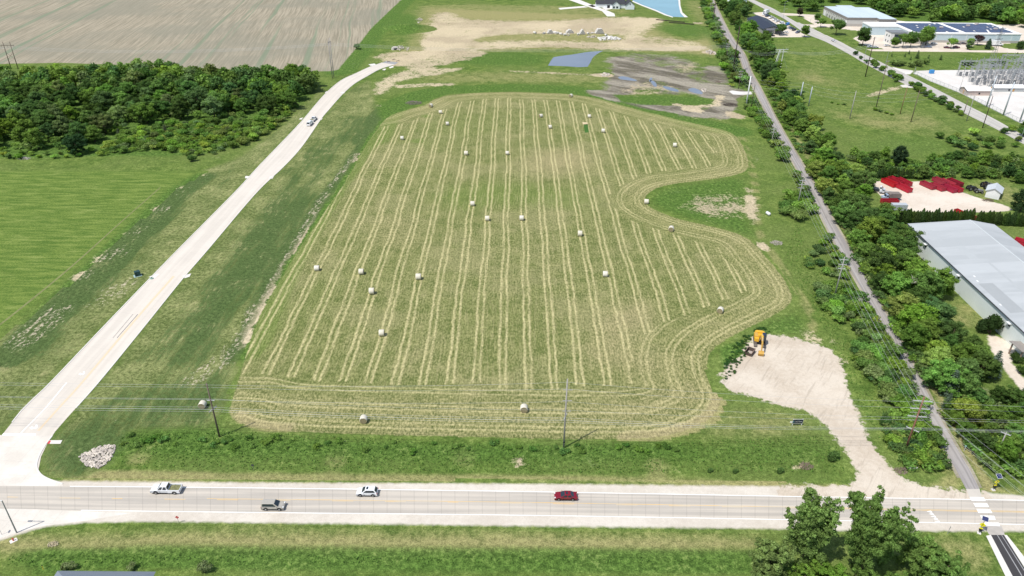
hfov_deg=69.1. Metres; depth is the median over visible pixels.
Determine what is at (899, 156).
broadleaf tree
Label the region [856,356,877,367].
shrub
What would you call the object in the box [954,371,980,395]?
broadleaf tree
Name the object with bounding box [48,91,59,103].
broadleaf tree
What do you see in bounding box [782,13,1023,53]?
office car park
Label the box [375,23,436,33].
mound
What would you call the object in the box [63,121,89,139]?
broadleaf tree
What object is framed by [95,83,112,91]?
broadleaf tree
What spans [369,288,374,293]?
hay bale
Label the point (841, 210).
broadleaf tree
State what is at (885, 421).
shrub
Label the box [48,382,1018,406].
overhead wire
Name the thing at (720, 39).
shrub
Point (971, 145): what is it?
shrub
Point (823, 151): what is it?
broadleaf tree
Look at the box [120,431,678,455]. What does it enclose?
weeds
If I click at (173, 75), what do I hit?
wood
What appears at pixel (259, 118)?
shrub
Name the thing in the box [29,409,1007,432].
overhead wire
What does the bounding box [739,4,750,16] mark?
broadleaf tree
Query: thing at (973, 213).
arborvitae
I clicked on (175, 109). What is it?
broadleaf tree
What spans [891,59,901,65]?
shrub
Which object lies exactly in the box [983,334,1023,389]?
warehouse drive
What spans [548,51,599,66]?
pond
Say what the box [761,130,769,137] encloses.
shrub
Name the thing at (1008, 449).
broadleaf tree
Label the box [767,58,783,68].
broadleaf tree
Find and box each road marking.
[20,383,65,433]
[37,276,174,430]
[70,486,1023,500]
[81,510,1023,524]
[207,498,1023,511]
[883,509,995,511]
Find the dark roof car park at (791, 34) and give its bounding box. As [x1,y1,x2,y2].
[751,11,814,37]
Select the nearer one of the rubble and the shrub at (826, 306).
the shrub at (826, 306)
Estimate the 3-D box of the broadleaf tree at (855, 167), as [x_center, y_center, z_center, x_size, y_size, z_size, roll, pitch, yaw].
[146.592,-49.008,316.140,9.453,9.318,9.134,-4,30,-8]
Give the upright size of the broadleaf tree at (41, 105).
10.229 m
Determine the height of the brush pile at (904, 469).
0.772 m
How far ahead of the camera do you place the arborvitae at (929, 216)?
281.33 m
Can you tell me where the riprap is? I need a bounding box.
[78,444,115,468]
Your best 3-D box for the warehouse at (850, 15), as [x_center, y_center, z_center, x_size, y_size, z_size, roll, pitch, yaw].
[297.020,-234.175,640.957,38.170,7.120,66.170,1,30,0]
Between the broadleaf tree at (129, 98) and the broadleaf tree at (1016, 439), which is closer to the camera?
the broadleaf tree at (1016, 439)
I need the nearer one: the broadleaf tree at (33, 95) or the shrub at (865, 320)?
the shrub at (865, 320)
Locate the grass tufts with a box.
[8,226,931,567]
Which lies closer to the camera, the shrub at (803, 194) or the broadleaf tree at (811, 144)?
the shrub at (803, 194)
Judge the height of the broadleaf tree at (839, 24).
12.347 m
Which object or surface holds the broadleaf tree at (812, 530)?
on the ground at (486, 34)
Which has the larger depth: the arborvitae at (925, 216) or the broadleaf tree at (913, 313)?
the arborvitae at (925, 216)
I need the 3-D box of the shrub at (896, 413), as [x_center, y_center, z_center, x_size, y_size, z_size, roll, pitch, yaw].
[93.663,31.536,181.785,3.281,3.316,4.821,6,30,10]
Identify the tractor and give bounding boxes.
[966,185,976,190]
[973,188,983,193]
[980,181,992,188]
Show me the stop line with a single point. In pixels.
(19, 434)
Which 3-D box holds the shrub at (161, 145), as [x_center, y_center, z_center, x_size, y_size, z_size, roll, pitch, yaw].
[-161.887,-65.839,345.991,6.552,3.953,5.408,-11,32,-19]
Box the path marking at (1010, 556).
[997,535,1021,575]
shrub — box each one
[14,153,22,158]
[60,562,68,570]
[66,560,76,569]
[102,140,113,144]
[114,133,127,138]
[119,129,131,134]
[120,145,127,152]
[123,137,135,143]
[126,561,136,570]
[135,140,144,146]
[136,124,146,128]
[136,130,146,135]
[148,132,158,137]
[151,123,161,129]
[155,135,164,141]
[156,142,170,149]
[163,131,173,137]
[164,120,175,126]
[165,138,177,144]
[166,145,174,151]
[176,128,188,134]
[180,136,190,141]
[187,155,197,161]
[193,128,204,134]
[196,123,204,127]
[196,559,212,572]
[198,140,209,146]
[206,134,219,141]
[207,117,220,124]
[215,128,227,134]
[226,135,233,140]
[227,140,237,147]
[232,119,242,124]
[235,136,247,144]
[243,129,252,134]
[247,132,257,140]
[251,121,263,126]
[253,115,267,121]
[268,123,274,128]
[698,1,708,5]
[705,19,716,24]
[707,13,716,18]
[708,22,717,28]
[711,34,722,38]
[714,29,725,33]
[715,49,725,56]
[718,37,728,43]
[718,55,729,60]
[719,42,730,48]
[719,62,730,69]
[724,52,734,57]
[724,60,735,63]
[727,64,736,70]
[728,49,740,56]
[728,57,739,64]
[730,70,743,80]
[734,75,751,81]
[746,106,757,111]
[747,110,755,116]
[749,99,758,104]
[754,116,761,120]
[756,109,764,113]
[761,119,773,124]
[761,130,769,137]
[762,124,773,128]
[765,127,776,132]
[765,133,778,139]
[768,139,784,145]
[774,145,791,151]
[775,152,790,160]
[778,149,789,153]
[778,200,789,207]
[779,205,797,214]
[782,189,796,198]
[790,195,800,200]
[790,208,809,219]
[791,200,802,208]
[797,192,810,198]
[799,201,820,212]
[800,185,807,190]
[800,198,813,202]
[809,249,819,255]
[812,243,827,252]
[812,280,831,289]
[815,260,826,265]
[815,288,830,299]
[815,296,828,303]
[818,238,828,244]
[820,302,835,310]
[822,234,832,240]
[822,279,843,289]
[828,259,838,265]
[828,298,845,306]
[829,245,838,250]
[830,251,845,258]
[831,305,845,315]
[831,314,845,321]
[832,287,844,294]
[833,265,847,271]
[833,293,845,301]
[838,256,851,263]
[841,283,855,290]
[842,288,854,299]
[843,311,855,319]
[844,305,859,313]
[846,300,861,309]
[850,321,866,330]
[850,339,868,349]
[852,290,870,301]
[853,318,871,326]
[855,349,877,361]
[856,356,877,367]
[857,335,870,343]
[859,301,875,312]
[860,363,884,378]
[861,329,873,336]
[864,312,877,320]
[865,343,884,351]
[868,321,887,332]
[868,347,886,362]
[871,332,883,340]
[873,61,879,67]
[875,375,896,388]
[877,361,892,370]
[877,381,897,397]
[878,65,887,70]
[879,416,891,425]
[880,341,897,346]
[882,334,891,340]
[882,340,892,346]
[882,433,904,443]
[883,344,907,356]
[883,369,900,382]
[887,69,895,74]
[887,356,907,369]
[888,393,910,403]
[888,430,901,436]
[889,408,903,422]
[889,420,906,431]
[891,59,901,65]
[893,440,910,451]
[894,383,914,395]
[894,401,920,414]
[895,74,903,78]
[897,377,913,386]
[898,366,916,379]
[902,451,919,461]
[903,413,915,422]
[905,418,926,429]
[905,438,922,448]
[907,61,914,66]
[908,445,920,452]
[909,411,929,421]
[912,396,933,406]
[912,428,930,444]
[913,59,923,65]
[913,81,922,86]
[913,449,933,467]
[925,421,942,435]
[928,434,948,446]
[934,132,944,137]
[937,95,947,99]
[938,99,947,104]
[938,458,946,469]
[945,135,957,142]
[946,103,953,108]
[952,132,961,136]
[952,139,967,145]
[967,127,981,134]
[967,142,979,150]
[975,317,988,331]
[981,141,994,147]
[983,135,995,141]
[983,314,1004,333]
[995,139,1006,147]
[1000,127,1010,132]
[1008,125,1017,130]
[1010,352,1023,362]
[1014,136,1022,140]
[1016,40,1023,48]
[1016,365,1023,373]
[1017,127,1023,135]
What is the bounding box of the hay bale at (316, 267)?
[314,265,319,270]
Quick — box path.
[991,535,1023,575]
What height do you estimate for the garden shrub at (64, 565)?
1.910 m
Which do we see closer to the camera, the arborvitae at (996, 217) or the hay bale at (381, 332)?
the hay bale at (381, 332)
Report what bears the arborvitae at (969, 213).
on the ground at (486, 34)
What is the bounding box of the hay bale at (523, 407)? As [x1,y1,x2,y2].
[520,403,527,412]
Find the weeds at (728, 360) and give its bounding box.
[723,327,769,379]
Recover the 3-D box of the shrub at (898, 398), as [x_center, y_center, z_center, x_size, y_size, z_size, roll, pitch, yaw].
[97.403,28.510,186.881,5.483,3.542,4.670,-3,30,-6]
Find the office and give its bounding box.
[883,30,928,43]
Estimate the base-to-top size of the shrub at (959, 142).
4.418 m
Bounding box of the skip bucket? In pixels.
[744,346,755,356]
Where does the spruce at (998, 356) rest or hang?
on the ground at (486, 34)
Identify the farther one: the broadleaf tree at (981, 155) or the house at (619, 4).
the house at (619, 4)
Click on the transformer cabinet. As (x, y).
(137, 273)
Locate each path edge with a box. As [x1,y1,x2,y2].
[986,535,1011,575]
[1004,535,1023,565]
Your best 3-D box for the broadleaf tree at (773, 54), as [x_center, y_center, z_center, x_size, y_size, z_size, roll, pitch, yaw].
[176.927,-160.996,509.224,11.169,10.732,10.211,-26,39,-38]
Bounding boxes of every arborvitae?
[879,167,883,177]
[899,168,904,177]
[901,209,906,222]
[904,209,909,223]
[907,168,911,178]
[907,208,912,223]
[910,210,914,222]
[913,210,918,222]
[920,208,924,222]
[923,210,927,222]
[926,210,930,221]
[932,209,937,221]
[935,208,940,221]
[938,212,943,221]
[941,210,946,221]
[948,209,952,220]
[951,210,955,220]
[954,211,958,220]
[958,211,962,220]
[967,209,971,219]
[970,208,975,219]
[975,210,982,221]
[981,211,985,221]
[984,39,991,48]
[986,210,991,222]
[989,211,994,223]
[991,212,998,224]
[996,211,1000,224]
[1001,213,1007,225]
[1004,212,1011,225]
[1010,211,1017,225]
[1014,213,1020,226]
[1018,213,1023,225]
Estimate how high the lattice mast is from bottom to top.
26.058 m
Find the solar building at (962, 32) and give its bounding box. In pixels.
[862,22,1021,42]
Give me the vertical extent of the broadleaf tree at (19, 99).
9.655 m
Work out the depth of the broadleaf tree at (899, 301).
219.87 m
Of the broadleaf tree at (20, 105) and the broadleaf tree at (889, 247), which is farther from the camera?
the broadleaf tree at (20, 105)
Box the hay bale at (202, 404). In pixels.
[198,400,206,408]
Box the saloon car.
[554,491,577,500]
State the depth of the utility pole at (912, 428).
168.16 m
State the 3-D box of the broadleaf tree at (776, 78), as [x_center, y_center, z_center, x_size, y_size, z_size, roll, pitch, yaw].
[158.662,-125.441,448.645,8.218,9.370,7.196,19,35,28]
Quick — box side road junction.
[0,435,62,485]
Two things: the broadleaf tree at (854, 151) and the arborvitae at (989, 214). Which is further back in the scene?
the broadleaf tree at (854, 151)
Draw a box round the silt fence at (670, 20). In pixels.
[656,19,684,22]
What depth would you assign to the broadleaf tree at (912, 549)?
140.48 m
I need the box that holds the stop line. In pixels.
[2,433,35,434]
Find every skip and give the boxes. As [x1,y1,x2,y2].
[880,198,899,202]
[881,178,898,187]
[888,175,904,183]
[895,177,912,186]
[896,182,913,192]
[919,180,936,189]
[930,182,946,191]
[932,176,948,183]
[939,178,955,185]
[941,183,957,192]
[946,183,963,192]
[947,177,963,186]
[1014,237,1023,246]
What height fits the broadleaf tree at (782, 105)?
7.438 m
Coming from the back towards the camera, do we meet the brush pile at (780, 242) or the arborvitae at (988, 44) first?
the arborvitae at (988, 44)
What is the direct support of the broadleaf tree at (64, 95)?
on the ground at (486, 34)
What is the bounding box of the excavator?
[753,330,766,355]
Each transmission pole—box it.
[0,42,17,68]
[328,38,333,78]
[732,26,739,71]
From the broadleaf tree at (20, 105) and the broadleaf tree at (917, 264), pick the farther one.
the broadleaf tree at (20, 105)
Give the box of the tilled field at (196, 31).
[0,0,402,71]
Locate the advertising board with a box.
[790,419,803,424]
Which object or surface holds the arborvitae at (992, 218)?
on the ground at (486, 34)
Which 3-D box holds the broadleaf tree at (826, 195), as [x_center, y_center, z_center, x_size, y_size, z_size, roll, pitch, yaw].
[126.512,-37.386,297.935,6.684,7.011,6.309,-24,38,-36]
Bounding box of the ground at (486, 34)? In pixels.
[0,0,1023,575]
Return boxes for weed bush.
[776,467,784,473]
[827,450,839,461]
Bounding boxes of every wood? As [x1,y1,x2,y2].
[0,58,319,95]
[779,0,1023,24]
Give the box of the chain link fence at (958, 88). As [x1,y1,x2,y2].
[914,68,1020,121]
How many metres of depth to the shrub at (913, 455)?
169.25 m
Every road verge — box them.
[0,85,333,434]
[39,78,386,478]
[907,74,1020,133]
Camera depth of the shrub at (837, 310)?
222.51 m
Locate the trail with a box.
[711,1,978,488]
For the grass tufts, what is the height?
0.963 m
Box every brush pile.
[47,540,57,546]
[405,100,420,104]
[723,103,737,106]
[770,240,782,244]
[799,462,813,469]
[894,467,907,474]
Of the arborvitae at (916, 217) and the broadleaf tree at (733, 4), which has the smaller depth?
the arborvitae at (916, 217)
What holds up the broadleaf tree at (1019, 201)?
on the ground at (486, 34)
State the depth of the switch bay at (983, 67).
463.33 m
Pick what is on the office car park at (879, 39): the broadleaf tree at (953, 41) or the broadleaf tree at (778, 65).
the broadleaf tree at (953, 41)
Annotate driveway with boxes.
[559,6,585,9]
[571,0,614,15]
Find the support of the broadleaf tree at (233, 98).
on the ground at (486, 34)
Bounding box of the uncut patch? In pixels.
[584,124,588,132]
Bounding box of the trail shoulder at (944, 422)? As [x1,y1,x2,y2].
[713,0,981,487]
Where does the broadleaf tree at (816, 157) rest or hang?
on the ground at (486, 34)
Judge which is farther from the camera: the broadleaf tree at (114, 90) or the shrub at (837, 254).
the broadleaf tree at (114, 90)
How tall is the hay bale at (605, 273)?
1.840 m
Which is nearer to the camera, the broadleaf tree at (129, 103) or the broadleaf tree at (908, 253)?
the broadleaf tree at (908, 253)
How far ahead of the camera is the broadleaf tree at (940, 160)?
329.55 m
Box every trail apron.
[966,489,980,497]
[984,525,1004,534]
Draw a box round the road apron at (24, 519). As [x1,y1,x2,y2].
[0,509,128,537]
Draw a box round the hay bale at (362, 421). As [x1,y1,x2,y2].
[359,414,367,423]
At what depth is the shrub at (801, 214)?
282.64 m
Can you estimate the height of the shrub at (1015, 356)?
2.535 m
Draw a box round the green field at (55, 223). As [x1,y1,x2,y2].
[0,167,207,339]
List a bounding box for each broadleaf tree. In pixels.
[0,86,11,96]
[0,95,14,104]
[0,98,18,114]
[0,118,11,136]
[2,105,22,120]
[5,109,24,127]
[6,86,18,92]
[6,91,20,96]
[7,94,24,103]
[9,126,26,142]
[15,119,34,130]
[16,84,31,98]
[16,103,36,113]
[20,102,40,118]
[21,100,37,104]
[21,127,47,148]
[23,91,47,102]
[26,85,42,95]
[29,109,54,127]
[31,109,41,116]
[35,101,52,109]
[36,89,51,100]
[36,122,58,139]
[39,97,54,103]
[42,85,55,93]
[46,104,66,120]
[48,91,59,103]
[49,79,65,94]
[51,115,73,136]
[52,102,63,119]
[54,90,75,106]
[58,98,71,108]
[61,132,87,153]
[62,105,79,119]
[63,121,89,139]
[64,83,83,104]
[77,79,95,93]
[77,88,96,106]
[77,110,92,124]
[80,103,95,110]
[81,124,102,141]
[87,106,110,129]
[88,91,115,110]
[88,113,118,133]
[92,103,108,111]
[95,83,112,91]
[106,105,127,122]
[110,87,125,97]
[112,90,126,106]
[118,81,138,96]
[120,94,140,106]
[124,102,140,120]
[125,100,134,107]
[127,102,159,123]
[136,79,151,94]
[137,94,159,116]
[138,87,153,98]
[149,79,170,94]
[152,89,169,100]
[156,100,172,115]
[160,94,173,101]
[167,100,186,119]
[170,93,190,106]
[177,81,197,96]
[183,88,210,109]
[190,86,206,97]
[200,96,223,117]
[205,91,231,111]
[215,89,229,99]
[222,81,237,97]
[228,94,238,110]
[230,88,242,97]
[232,97,251,111]
[238,86,249,99]
[240,89,260,108]
[255,94,277,113]
[262,88,277,97]
[271,84,289,96]
[273,89,297,106]
[283,63,300,79]
[718,0,727,9]
[723,5,732,14]
[728,0,736,7]
[728,10,741,24]
[734,19,742,26]
[735,3,743,10]
[735,26,756,39]
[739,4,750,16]
[739,32,757,47]
[740,22,751,31]
[741,1,753,10]
[747,19,759,31]
[747,39,757,49]
[747,535,797,575]
[748,50,767,61]
[750,39,772,50]
[750,563,779,575]
[752,45,773,56]
[753,57,766,69]
[755,33,773,41]
[759,62,779,78]
[763,30,772,37]
[763,59,778,68]
[765,40,774,45]
[765,76,774,86]
[766,44,777,58]
[766,87,780,96]
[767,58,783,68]
[767,69,782,77]
[772,72,780,85]
[774,23,786,34]
[774,79,789,90]
[777,99,786,109]
[778,69,789,79]
[778,91,792,101]
[782,106,804,123]
[783,97,802,107]
[783,487,850,564]
[785,88,805,99]
[786,99,800,109]
[787,562,814,575]
[792,114,809,123]
[793,118,810,130]
[794,103,807,115]
[796,7,803,15]
[801,25,809,36]
[803,125,820,137]
[803,139,818,153]
[804,160,824,178]
[807,113,824,125]
[809,134,822,147]
[809,556,833,575]
[810,153,823,168]
[811,121,821,131]
[811,146,837,162]
[814,13,820,19]
[815,176,838,193]
[816,18,826,26]
[817,562,847,575]
[818,165,839,181]
[820,131,836,146]
[821,140,834,151]
[822,186,837,199]
[823,159,836,169]
[827,193,849,210]
[828,159,850,177]
[830,19,846,34]
[830,151,844,161]
[830,199,855,222]
[836,173,849,189]
[836,180,854,193]
[839,169,855,181]
[842,189,856,203]
[844,209,866,227]
[844,485,918,575]
[845,564,877,575]
[847,202,867,212]
[848,193,871,208]
[849,146,859,155]
[849,163,866,175]
[849,228,872,246]
[850,169,879,187]
[854,184,872,198]
[856,26,871,45]
[856,150,866,162]
[856,216,884,242]
[856,224,884,239]
[856,241,877,257]
[861,157,873,165]
[862,257,879,272]
[864,207,880,217]
[866,245,905,272]
[868,150,880,158]
[868,162,877,170]
[868,270,890,289]
[870,215,892,234]
[873,263,895,277]
[877,159,886,169]
[877,202,903,221]
[877,208,895,229]
[877,230,903,251]
[878,243,896,259]
[879,271,913,297]
[880,146,890,156]
[884,571,908,575]
[885,222,904,234]
[887,292,920,315]
[889,145,909,165]
[889,222,925,247]
[890,37,899,47]
[892,526,949,575]
[893,235,923,258]
[896,248,916,269]
[896,302,940,326]
[898,33,912,47]
[898,161,905,167]
[899,322,932,351]
[900,256,937,275]
[901,269,922,288]
[903,164,914,171]
[905,285,927,301]
[907,31,918,46]
[912,268,947,299]
[914,317,943,346]
[915,547,970,575]
[917,164,931,175]
[918,32,931,46]
[919,25,936,45]
[919,346,955,365]
[920,357,971,394]
[922,294,951,306]
[923,339,949,355]
[926,152,937,165]
[930,267,959,298]
[931,300,957,326]
[932,162,944,172]
[933,157,945,165]
[938,333,958,350]
[940,319,968,341]
[942,151,953,161]
[942,397,955,413]
[944,159,955,167]
[946,409,968,426]
[947,38,958,44]
[950,340,983,365]
[950,397,981,418]
[952,150,964,160]
[953,357,984,379]
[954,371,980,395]
[954,421,978,438]
[961,166,973,177]
[962,149,969,156]
[964,334,986,345]
[965,406,988,424]
[966,38,974,45]
[966,155,979,164]
[970,162,979,169]
[970,348,1003,381]
[971,432,998,452]
[972,388,988,402]
[973,165,987,178]
[974,35,984,43]
[975,343,994,361]
[976,150,990,160]
[982,423,1000,435]
[984,403,1008,424]
[985,150,993,156]
[988,168,996,177]
[988,385,1010,401]
[989,153,1001,163]
[989,161,1000,167]
[992,438,1020,463]
[1001,155,1011,163]
[1001,432,1023,453]
[1002,403,1023,419]
[1003,162,1017,177]
[1003,422,1023,443]
[1006,384,1023,404]
[1010,188,1023,210]
[1014,172,1023,182]
[1015,417,1023,434]
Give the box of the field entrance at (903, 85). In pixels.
[899,84,911,87]
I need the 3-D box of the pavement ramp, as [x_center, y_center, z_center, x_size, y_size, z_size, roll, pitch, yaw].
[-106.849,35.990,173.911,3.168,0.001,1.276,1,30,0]
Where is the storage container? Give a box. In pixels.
[891,203,907,210]
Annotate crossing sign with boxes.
[977,515,988,534]
[991,474,1002,490]
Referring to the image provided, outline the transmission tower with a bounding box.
[774,48,787,67]
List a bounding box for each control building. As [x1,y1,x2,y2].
[960,87,991,95]
[988,84,1023,91]
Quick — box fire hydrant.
[9,538,17,543]
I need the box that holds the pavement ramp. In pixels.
[49,440,61,443]
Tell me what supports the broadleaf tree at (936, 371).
on the ground at (486, 34)
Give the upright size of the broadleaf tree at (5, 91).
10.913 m
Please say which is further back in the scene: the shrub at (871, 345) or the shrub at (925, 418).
the shrub at (871, 345)
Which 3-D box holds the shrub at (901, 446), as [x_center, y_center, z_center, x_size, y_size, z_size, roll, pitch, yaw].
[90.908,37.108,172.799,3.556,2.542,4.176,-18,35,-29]
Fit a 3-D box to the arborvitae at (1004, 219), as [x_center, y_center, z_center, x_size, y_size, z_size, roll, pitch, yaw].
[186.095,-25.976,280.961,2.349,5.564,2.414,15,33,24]
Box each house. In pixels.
[54,571,154,575]
[595,0,634,9]
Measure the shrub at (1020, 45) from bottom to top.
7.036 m
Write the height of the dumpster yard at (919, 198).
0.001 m
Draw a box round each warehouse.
[823,5,896,26]
[907,220,1023,356]
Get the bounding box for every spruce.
[938,369,960,397]
[940,393,952,407]
[988,350,1003,379]
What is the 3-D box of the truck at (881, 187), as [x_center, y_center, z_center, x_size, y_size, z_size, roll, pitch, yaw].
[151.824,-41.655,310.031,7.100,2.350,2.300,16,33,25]
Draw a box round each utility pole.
[206,383,220,436]
[563,379,571,447]
[798,178,805,200]
[835,257,846,293]
[865,37,874,76]
[876,60,889,106]
[906,396,932,446]
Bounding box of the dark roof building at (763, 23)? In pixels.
[747,15,782,33]
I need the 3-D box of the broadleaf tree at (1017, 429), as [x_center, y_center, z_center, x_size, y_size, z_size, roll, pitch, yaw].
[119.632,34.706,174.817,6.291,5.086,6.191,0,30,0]
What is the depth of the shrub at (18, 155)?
334.03 m
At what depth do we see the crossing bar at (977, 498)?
160.64 m
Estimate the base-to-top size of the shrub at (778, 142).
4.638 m
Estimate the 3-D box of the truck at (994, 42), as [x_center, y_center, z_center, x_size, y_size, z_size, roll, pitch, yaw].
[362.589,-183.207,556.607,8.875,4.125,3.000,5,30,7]
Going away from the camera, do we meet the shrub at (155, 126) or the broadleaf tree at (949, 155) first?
the broadleaf tree at (949, 155)
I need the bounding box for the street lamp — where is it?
[0,500,16,532]
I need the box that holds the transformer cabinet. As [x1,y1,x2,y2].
[133,270,141,277]
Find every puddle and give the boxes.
[618,76,636,80]
[663,86,677,91]
[688,88,702,93]
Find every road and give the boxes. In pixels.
[0,486,1023,523]
[4,63,393,469]
[748,0,1023,143]
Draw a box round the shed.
[985,183,1003,199]
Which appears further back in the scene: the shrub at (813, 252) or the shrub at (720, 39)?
the shrub at (720, 39)
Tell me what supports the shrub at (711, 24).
on the ground at (486, 34)
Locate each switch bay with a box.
[956,58,980,74]
[967,63,992,82]
[971,62,1001,85]
[977,57,996,74]
[980,57,1008,78]
[989,67,1015,84]
[998,53,1023,73]
[1000,58,1023,79]
[1004,65,1023,84]
[1008,56,1023,79]
[1009,70,1023,83]
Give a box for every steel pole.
[746,76,750,103]
[986,76,996,106]
[1002,82,1014,114]
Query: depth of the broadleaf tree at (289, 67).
441.31 m
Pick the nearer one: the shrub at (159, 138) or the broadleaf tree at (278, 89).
the shrub at (159, 138)
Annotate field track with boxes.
[0,187,160,324]
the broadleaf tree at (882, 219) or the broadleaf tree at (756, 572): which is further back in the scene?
the broadleaf tree at (882, 219)
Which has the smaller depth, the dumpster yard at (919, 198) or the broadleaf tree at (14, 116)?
the dumpster yard at (919, 198)
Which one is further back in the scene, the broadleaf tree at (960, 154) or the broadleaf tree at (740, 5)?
the broadleaf tree at (740, 5)
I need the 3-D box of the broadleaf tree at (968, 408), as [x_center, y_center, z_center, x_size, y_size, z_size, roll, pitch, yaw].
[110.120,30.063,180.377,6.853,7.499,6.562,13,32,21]
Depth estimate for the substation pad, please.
449.93 m
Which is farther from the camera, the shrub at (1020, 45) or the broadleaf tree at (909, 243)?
the shrub at (1020, 45)
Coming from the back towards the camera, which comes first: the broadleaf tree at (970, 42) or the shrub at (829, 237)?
the broadleaf tree at (970, 42)
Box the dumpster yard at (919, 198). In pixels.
[873,179,1016,213]
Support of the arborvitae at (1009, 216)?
on the ground at (486, 34)
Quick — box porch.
[1008,341,1023,361]
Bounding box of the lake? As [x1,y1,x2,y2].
[633,0,683,16]
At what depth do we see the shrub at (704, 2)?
691.08 m
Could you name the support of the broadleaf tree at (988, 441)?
on the ground at (486, 34)
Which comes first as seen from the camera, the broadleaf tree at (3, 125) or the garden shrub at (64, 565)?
the garden shrub at (64, 565)
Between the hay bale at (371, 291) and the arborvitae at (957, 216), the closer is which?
the hay bale at (371, 291)
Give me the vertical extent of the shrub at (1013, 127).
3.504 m
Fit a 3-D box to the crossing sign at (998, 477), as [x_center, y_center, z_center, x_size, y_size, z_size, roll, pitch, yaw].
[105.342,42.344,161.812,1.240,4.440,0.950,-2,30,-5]
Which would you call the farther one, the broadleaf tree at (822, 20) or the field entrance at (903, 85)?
the broadleaf tree at (822, 20)
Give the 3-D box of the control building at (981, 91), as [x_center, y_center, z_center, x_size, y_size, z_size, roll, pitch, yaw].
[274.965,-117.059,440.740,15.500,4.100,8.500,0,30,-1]
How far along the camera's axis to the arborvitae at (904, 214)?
280.92 m
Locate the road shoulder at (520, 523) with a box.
[0,478,1023,544]
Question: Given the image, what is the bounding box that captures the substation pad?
[914,69,1023,122]
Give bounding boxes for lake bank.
[632,1,671,16]
[678,0,686,16]
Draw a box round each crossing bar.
[970,497,984,500]
[974,503,988,506]
[977,509,991,512]
[980,515,995,519]
[985,523,999,525]
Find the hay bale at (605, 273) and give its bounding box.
[603,271,607,276]
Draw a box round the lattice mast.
[986,28,1006,66]
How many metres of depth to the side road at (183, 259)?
228.52 m
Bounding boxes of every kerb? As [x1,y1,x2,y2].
[12,63,379,421]
[36,436,62,483]
[75,64,394,407]
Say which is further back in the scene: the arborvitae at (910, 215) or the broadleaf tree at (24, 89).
the broadleaf tree at (24, 89)
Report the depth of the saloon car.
158.97 m
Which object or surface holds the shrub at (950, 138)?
on the ground at (486, 34)
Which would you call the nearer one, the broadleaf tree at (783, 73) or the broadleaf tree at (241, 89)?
the broadleaf tree at (241, 89)
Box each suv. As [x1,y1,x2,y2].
[261,499,285,510]
[356,486,377,496]
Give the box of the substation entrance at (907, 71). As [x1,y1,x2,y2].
[892,67,915,73]
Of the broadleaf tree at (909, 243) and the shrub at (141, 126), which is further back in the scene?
the shrub at (141, 126)
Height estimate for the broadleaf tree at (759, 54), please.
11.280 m
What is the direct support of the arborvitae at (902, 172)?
on the ground at (486, 34)
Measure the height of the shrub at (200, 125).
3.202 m
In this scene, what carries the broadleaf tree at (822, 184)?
on the ground at (486, 34)
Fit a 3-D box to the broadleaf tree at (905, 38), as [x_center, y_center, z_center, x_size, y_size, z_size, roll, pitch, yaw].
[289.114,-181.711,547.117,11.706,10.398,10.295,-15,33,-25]
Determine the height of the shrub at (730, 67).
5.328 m
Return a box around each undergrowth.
[0,80,312,150]
[95,102,298,154]
[700,1,952,472]
[725,2,1023,477]
[846,151,1023,181]
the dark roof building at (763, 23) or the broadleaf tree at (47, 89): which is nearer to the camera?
the broadleaf tree at (47, 89)
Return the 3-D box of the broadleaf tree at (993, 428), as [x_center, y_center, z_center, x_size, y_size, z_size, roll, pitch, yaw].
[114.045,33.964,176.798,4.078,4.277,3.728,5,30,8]
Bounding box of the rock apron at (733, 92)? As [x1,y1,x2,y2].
[728,90,752,94]
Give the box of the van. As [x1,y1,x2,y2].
[306,120,313,125]
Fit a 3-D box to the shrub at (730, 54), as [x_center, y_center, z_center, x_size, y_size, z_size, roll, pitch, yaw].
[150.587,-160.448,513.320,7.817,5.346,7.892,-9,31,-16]
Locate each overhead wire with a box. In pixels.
[0,35,996,52]
[5,396,1020,422]
[7,36,999,53]
[11,397,1021,420]
[20,42,977,54]
[27,385,1016,411]
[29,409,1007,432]
[34,407,1023,431]
[45,407,1014,431]
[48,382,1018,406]
[54,405,1023,430]
[710,9,1019,500]
[712,12,1023,495]
[715,9,1021,474]
[715,12,1022,484]
[717,22,1021,484]
[723,35,1023,493]
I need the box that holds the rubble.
[597,36,621,40]
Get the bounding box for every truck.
[150,482,182,494]
[869,185,885,189]
[879,188,892,193]
[881,192,901,199]
[991,40,1002,45]
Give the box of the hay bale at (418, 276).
[415,273,420,279]
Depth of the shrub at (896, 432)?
176.55 m
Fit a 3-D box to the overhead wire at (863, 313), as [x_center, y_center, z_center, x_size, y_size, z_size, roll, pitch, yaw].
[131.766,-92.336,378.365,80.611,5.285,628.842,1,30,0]
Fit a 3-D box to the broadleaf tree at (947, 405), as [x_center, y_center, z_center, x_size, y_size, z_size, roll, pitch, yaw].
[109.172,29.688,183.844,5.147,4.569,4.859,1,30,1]
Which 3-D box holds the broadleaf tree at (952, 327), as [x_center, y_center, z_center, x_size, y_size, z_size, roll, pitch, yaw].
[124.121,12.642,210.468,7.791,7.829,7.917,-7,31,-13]
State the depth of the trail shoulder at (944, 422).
271.69 m
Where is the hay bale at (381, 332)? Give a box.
[379,329,384,335]
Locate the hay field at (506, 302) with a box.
[220,92,797,441]
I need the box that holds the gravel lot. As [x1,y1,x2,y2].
[704,328,991,498]
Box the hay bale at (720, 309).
[717,306,723,313]
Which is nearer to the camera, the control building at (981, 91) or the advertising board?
the advertising board
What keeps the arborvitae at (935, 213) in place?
on the ground at (486, 34)
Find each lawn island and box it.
[787,16,812,23]
[812,27,856,36]
[837,38,881,48]
[966,44,996,49]
[998,43,1023,49]

